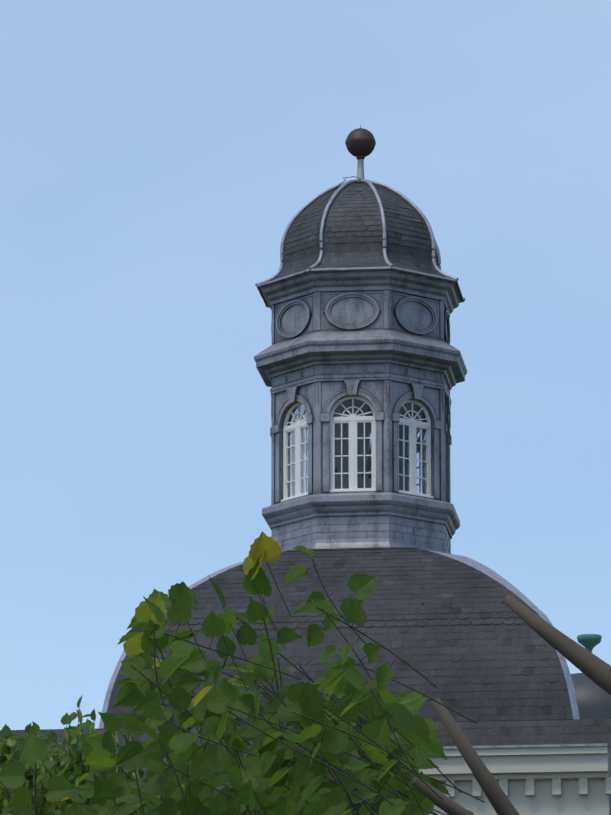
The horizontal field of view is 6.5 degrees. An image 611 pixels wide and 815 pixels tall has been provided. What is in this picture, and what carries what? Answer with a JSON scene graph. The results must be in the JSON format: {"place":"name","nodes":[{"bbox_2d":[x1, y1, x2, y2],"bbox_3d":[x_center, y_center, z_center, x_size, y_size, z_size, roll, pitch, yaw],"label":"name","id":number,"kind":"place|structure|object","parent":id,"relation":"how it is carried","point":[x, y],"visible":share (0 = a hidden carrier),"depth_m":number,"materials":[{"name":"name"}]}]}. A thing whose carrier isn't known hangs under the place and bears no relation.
{"place":"outdoors","nodes":[
{"label":"outdoors","id":0,"kind":"place"},
{"bbox_2d":[0,695,222,814],"bbox_3d":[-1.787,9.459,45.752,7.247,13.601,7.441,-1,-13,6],"label":"foliage","id":1,"kind":"object","parent":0,"point":[61,761],"depth_m":44.06,"materials":[{"name":"green plant"}]},
{"bbox_2d":[0,531,610,814],"bbox_3d":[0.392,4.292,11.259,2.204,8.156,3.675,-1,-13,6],"label":"tree","id":2,"kind":"object","parent":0,"point":[184,665],"depth_m":10.94,"materials":[{"name":"green plant"}]},
{"bbox_2d":[0,0,610,729],"label":"sky","id":3,"kind":"structure","parent":0,"point":[158,157],"materials":[{"name":"blue"}]},
{"bbox_3d":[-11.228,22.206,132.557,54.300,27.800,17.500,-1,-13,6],"label":"roof","id":4,"kind":"object","parent":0,"visible":0},
{"bbox_2d":[0,547,610,792],"bbox_3d":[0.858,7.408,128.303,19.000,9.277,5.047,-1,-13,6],"label":"roof slates","id":5,"kind":"object","parent":4,"relation":"on","point":[521,691],"visible":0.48,"depth_m":128.13,"materials":[{"name":"grey stone"}]},
{"bbox_2d":[99,547,579,727],"bbox_3d":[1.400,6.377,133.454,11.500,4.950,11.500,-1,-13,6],"label":"dome shell","id":6,"kind":"object","parent":4,"relation":"on","point":[486,570],"visible":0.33,"depth_m":128.58,"materials":[{"name":"grey metal"}]},
{"bbox_2d":[254,269,466,553],"bbox_3d":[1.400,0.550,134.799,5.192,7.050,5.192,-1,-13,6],"label":"lantern","id":7,"kind":"object","parent":6,"relation":"on","point":[378,340],"depth_m":133.17,"materials":[{"name":"grey stone"}]},
{"bbox_2d":[304,176,361,267],"bbox_3d":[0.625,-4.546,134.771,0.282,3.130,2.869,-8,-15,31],"label":"lightning wire","id":8,"kind":"object","parent":7,"relation":"attached to","point":[320,215],"visible":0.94,"depth_m":134.17,"materials":[{"name":"grey metal"}]},
{"bbox_2d":[333,399,369,488],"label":"arched window","id":9,"kind":"structure","parent":7,"relation":"on","point":[345,450],"depth_m":134.48,"materials":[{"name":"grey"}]},
{"bbox_2d":[281,396,432,501],"bbox_3d":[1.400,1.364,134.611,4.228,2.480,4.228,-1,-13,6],"label":"window frames","id":10,"kind":"structure","parent":7,"relation":"on","point":[414,425],"depth_m":133.01,"materials":[{"name":"white wood"}]},
{"bbox_2d":[286,400,426,497],"bbox_3d":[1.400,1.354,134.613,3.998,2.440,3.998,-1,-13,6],"label":"window glass","id":11,"kind":"object","parent":10,"relation":"in","point":[294,411],"visible":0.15,"depth_m":133.43,"materials":[{"name":"glass"}]},
{"bbox_2d":[258,182,461,305],"bbox_3d":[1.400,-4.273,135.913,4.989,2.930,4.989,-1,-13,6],"label":"lantern dome","id":12,"kind":"structure","parent":7,"relation":"on","point":[357,237],"depth_m":134.93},
{"bbox_2d":[271,182,444,280],"bbox_3d":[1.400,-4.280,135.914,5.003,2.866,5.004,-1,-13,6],"label":"lantern dome slates","id":13,"kind":"object","parent":12,"relation":"on","point":[344,246],"visible":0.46,"depth_m":134.37,"materials":[{"name":"grey stone"}]},
{"bbox_2d":[255,179,465,307],"bbox_3d":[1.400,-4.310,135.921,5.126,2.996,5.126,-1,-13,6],"label":"lantern dome hips","id":14,"kind":"object","parent":12,"relation":"on","point":[370,183],"visible":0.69,"depth_m":134.78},
{"bbox_2d":[357,159,364,179],"bbox_3d":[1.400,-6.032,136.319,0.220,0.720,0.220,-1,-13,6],"label":"pole","id":15,"kind":"object","parent":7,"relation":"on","point":[360,169],"visible":0.62,"depth_m":136.25,"materials":[{"name":"grey metal"}]},
{"bbox_2d":[356,155,364,159],"bbox_3d":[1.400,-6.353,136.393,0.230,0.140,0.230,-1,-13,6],"label":"finial collar","id":16,"kind":"object","parent":15,"relation":"attached to","point":[360,157],"visible":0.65,"depth_m":136.30,"materials":[{"name":"grey metal"}]},
{"bbox_2d":[345,124,375,156],"bbox_3d":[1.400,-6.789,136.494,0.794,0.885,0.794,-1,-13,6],"label":"ball","id":17,"kind":"object","parent":15,"relation":"attached to","point":[360,141],"visible":0.9,"depth_m":136.21,"materials":[{"name":"brown metal"}]},
{"bbox_2d":[419,743,610,814],"bbox_3d":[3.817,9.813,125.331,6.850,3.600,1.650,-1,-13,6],"label":"stone cornice","id":18,"kind":"structure","parent":4,"relation":"on","point":[560,779],"depth_m":124.91,"materials":[{"name":"grey stone"}]},
{"bbox_2d":[571,673,610,718],"bbox_3d":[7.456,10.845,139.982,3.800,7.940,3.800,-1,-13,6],"label":"turret roof","id":19,"kind":"structure","parent":4,"relation":"on","point":[593,699],"depth_m":138.91,"materials":[{"name":"grey metal"}]},
{"bbox_2d":[577,634,601,652],"bbox_3d":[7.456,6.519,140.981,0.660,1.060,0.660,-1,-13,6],"label":"roof vent","id":20,"kind":"object","parent":19,"relation":"on","point":[589,642],"visible":0.65,"depth_m":140.87,"materials":[{"name":"teal metal"}]}
]}

